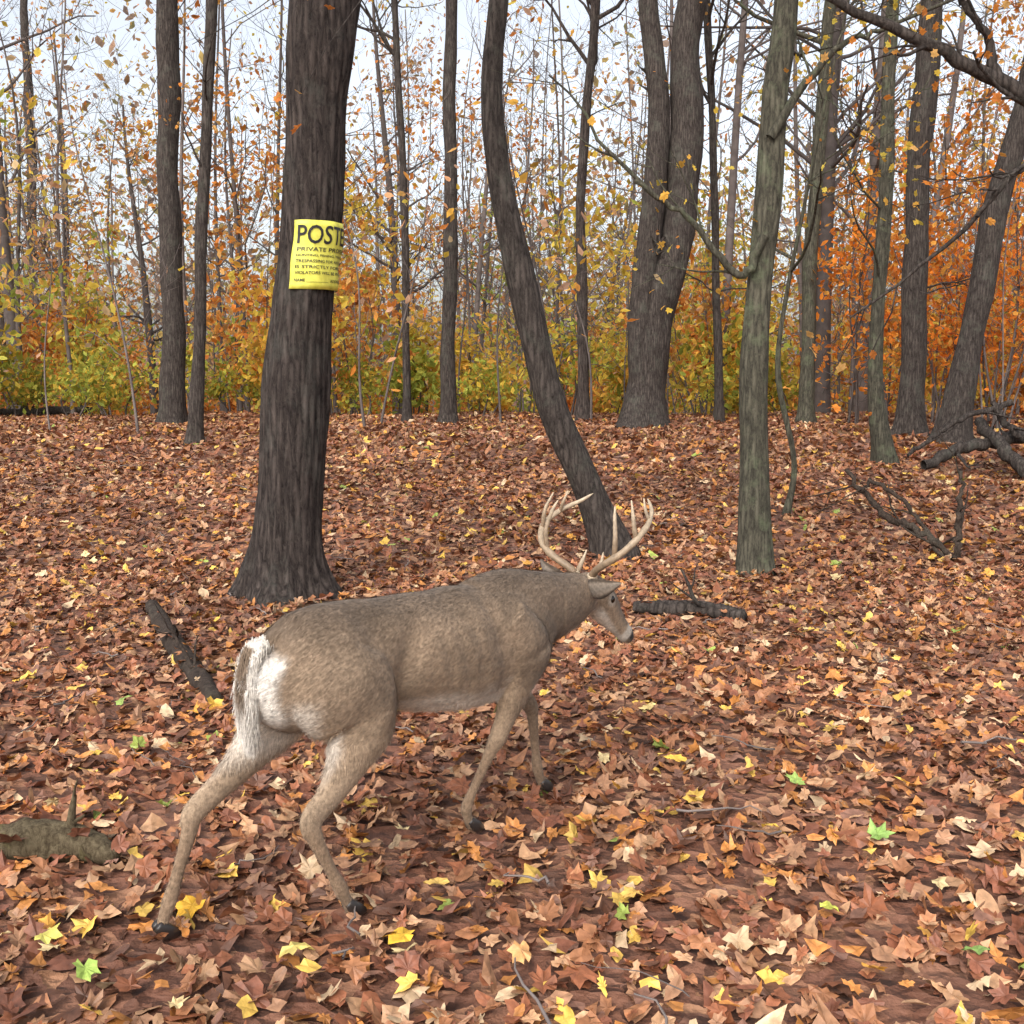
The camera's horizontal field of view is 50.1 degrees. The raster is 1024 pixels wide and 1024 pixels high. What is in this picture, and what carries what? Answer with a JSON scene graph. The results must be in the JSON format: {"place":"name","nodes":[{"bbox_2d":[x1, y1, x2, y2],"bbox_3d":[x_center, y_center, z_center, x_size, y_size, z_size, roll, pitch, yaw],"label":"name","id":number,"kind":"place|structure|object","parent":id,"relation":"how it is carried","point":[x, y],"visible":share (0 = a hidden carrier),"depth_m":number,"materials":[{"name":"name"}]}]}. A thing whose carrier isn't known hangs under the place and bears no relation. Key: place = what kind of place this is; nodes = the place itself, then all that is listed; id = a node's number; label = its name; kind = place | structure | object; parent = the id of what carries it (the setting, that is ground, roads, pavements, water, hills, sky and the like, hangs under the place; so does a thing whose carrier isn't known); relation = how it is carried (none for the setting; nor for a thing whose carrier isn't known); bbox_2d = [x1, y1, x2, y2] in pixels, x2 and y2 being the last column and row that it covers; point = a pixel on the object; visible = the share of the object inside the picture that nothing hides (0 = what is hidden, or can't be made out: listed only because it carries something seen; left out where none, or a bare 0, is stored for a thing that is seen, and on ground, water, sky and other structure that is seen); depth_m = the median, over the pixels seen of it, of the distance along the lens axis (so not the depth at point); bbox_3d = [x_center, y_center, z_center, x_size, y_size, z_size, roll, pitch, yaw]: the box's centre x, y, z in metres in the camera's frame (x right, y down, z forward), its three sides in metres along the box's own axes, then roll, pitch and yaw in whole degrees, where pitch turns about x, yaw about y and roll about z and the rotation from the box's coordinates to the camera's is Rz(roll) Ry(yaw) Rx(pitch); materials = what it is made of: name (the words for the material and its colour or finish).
{"place":"outdoors","nodes":[
{"label":"outdoors","id":0,"kind":"place"},
{"bbox_2d":[0,353,1023,1023],"bbox_3d":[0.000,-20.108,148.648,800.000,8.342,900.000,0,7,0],"label":"ground","id":1,"kind":"structure","parent":0,"point":[684,893],"depth_m":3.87,"materials":[{"name":"brown plant"}]},
{"bbox_2d":[20,0,60,355],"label":"beech tree","id":2,"kind":"object","parent":1,"relation":"on","point":[24,22],"visible":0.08,"depth_m":77.05,"materials":[{"name":"grey plant"}]},
{"bbox_2d":[0,402,89,415],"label":"fallen log","id":3,"kind":"object","parent":1,"relation":"on","point":[55,410],"visible":0.52,"depth_m":26.48,"materials":[{"name":"wood"}]},
{"bbox_2d":[0,779,129,864],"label":"fallen log","id":4,"kind":"object","parent":1,"relation":"on","point":[43,838],"visible":0.89,"depth_m":3.44,"materials":[{"name":"brown wood"}]},
{"bbox_2d":[154,0,187,423],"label":"maple tree","id":5,"kind":"object","parent":1,"relation":"on","point":[172,408],"visible":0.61,"depth_m":22.41,"materials":[{"name":"brown plant"}]},
{"bbox_2d":[145,599,227,703],"bbox_3d":[-1.910,0.589,6.061,0.261,0.416,2.276,-4,8,-25],"label":"fallen log","id":6,"kind":"object","parent":1,"relation":"on","point":[178,648],"visible":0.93,"depth_m":5.62,"materials":[{"name":"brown wood"}]},
{"bbox_2d":[141,0,236,444],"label":"maple tree","id":7,"kind":"object","parent":1,"relation":"on","point":[195,429],"visible":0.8,"depth_m":16.53,"materials":[{"name":"brown plant"}]},
{"bbox_2d":[227,0,360,607],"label":"oak tree","id":8,"kind":"object","parent":1,"relation":"on","point":[284,560],"visible":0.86,"depth_m":7.18,"materials":[{"name":"brown plant"}]},
{"bbox_2d":[289,220,343,291],"bbox_3d":[-1.239,-1.675,7.188,0.198,0.435,0.435,5,9,36],"label":"posted sign","id":9,"kind":"object","parent":8,"relation":"attached to","point":[316,253],"visible":1,"depth_m":7.09,"materials":[{"name":"yellow"}]},
{"bbox_2d":[260,0,445,422],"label":"beech tree","id":10,"kind":"object","parent":1,"relation":"on","point":[406,288],"visible":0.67,"depth_m":21.83,"materials":[{"name":"grey plant"}]},
{"bbox_2d":[151,491,653,939],"bbox_3d":[-0.229,0.550,3.563,0.480,1.086,1.982,7,10,43],"label":"deer","id":11,"kind":"object","parent":1,"relation":"on","point":[346,679],"visible":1,"depth_m":3.19},
{"bbox_2d":[436,0,458,424],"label":"maple tree","id":12,"kind":"object","parent":1,"relation":"on","point":[448,411],"visible":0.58,"depth_m":21.50,"materials":[{"name":"brown plant"}]},
{"bbox_2d":[0,0,1023,415],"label":"autumn foliage","id":13,"kind":"object","parent":1,"relation":"on","point":[82,374],"visible":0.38,"depth_m":28.32,"materials":[{"name":"orange plant"}]},
{"bbox_2d":[0,0,1023,433],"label":"distant forest","id":14,"kind":"object","parent":1,"relation":"on","point":[832,162],"visible":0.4,"depth_m":30.59,"materials":[{"name":"orange plant"}]},
{"bbox_2d":[0,0,1023,428],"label":"understory shrubs","id":15,"kind":"object","parent":1,"relation":"on","point":[240,404],"visible":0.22,"depth_m":28.84,"materials":[{"name":"yellow plant"}]},
{"bbox_2d":[0,414,1023,1023],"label":"fallen branches","id":16,"kind":"object","parent":1,"relation":"on","point":[536,999],"depth_m":8.92,"materials":[{"name":"brown wood"}]},
{"bbox_2d":[481,0,641,560],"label":"maple tree","id":17,"kind":"object","parent":1,"relation":"on","point":[596,508],"visible":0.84,"depth_m":8.63,"materials":[{"name":"brown plant"}]},
{"bbox_2d":[511,0,636,420],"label":"beech tree","id":18,"kind":"object","parent":1,"relation":"on","point":[590,61],"visible":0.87,"depth_m":22.89,"materials":[{"name":"grey plant"}]},
{"bbox_2d":[143,0,1023,415],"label":"oak tree","id":19,"kind":"object","parent":1,"relation":"on","point":[997,78],"visible":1,"depth_m":7.26,"materials":[{"name":"brown plant"}]},
{"bbox_2d":[615,0,706,428],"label":"oak tree","id":20,"kind":"object","parent":1,"relation":"on","point":[648,354],"visible":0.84,"depth_m":20.20,"materials":[{"name":"brown plant"}]},
{"bbox_2d":[633,562,746,620],"bbox_3d":[1.128,0.487,6.936,0.727,0.381,0.192,3,8,21],"label":"fallen log","id":21,"kind":"object","parent":1,"relation":"on","point":[702,605],"visible":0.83,"depth_m":6.93,"materials":[{"name":"grey wood"}]},
{"bbox_2d":[638,0,820,422],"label":"beech tree","id":22,"kind":"object","parent":1,"relation":"on","point":[710,53],"visible":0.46,"depth_m":21.60,"materials":[{"name":"brown plant"}]},
{"bbox_2d":[490,0,986,575],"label":"maple tree","id":23,"kind":"object","parent":1,"relation":"on","point":[754,532],"visible":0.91,"depth_m":7.97,"materials":[{"name":"grey plant"}]},
{"bbox_2d":[733,0,900,422],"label":"beech tree","id":24,"kind":"object","parent":1,"relation":"on","point":[806,405],"visible":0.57,"depth_m":21.67,"materials":[{"name":"grey plant"}]},
{"bbox_2d":[788,0,899,463],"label":"maple tree","id":25,"kind":"object","parent":1,"relation":"on","point":[882,446],"visible":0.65,"depth_m":14.22,"materials":[{"name":"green plant"}]},
{"bbox_2d":[707,0,1001,515],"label":"beech tree","id":26,"kind":"object","parent":1,"relation":"on","point":[787,507],"visible":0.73,"depth_m":10.49,"materials":[{"name":"grey plant"}]},
{"bbox_2d":[849,0,1019,436],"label":"maple tree","id":27,"kind":"object","parent":1,"relation":"on","point":[910,415],"visible":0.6,"depth_m":17.86,"materials":[{"name":"brown plant"}]},
{"bbox_2d":[907,399,1023,477],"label":"fallen log","id":28,"kind":"object","parent":1,"relation":"on","point":[999,442],"visible":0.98,"depth_m":13.94,"materials":[{"name":"wood"}]},
{"bbox_2d":[929,55,1023,443],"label":"oak tree","id":29,"kind":"object","parent":1,"relation":"on","point":[961,384],"visible":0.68,"depth_m":16.57,"materials":[{"name":"brown plant"}]},
{"bbox_2d":[0,0,1023,353],"label":"sky","id":30,"kind":"structure","parent":0,"point":[119,24],"materials":[{"name":"white"}]}
]}

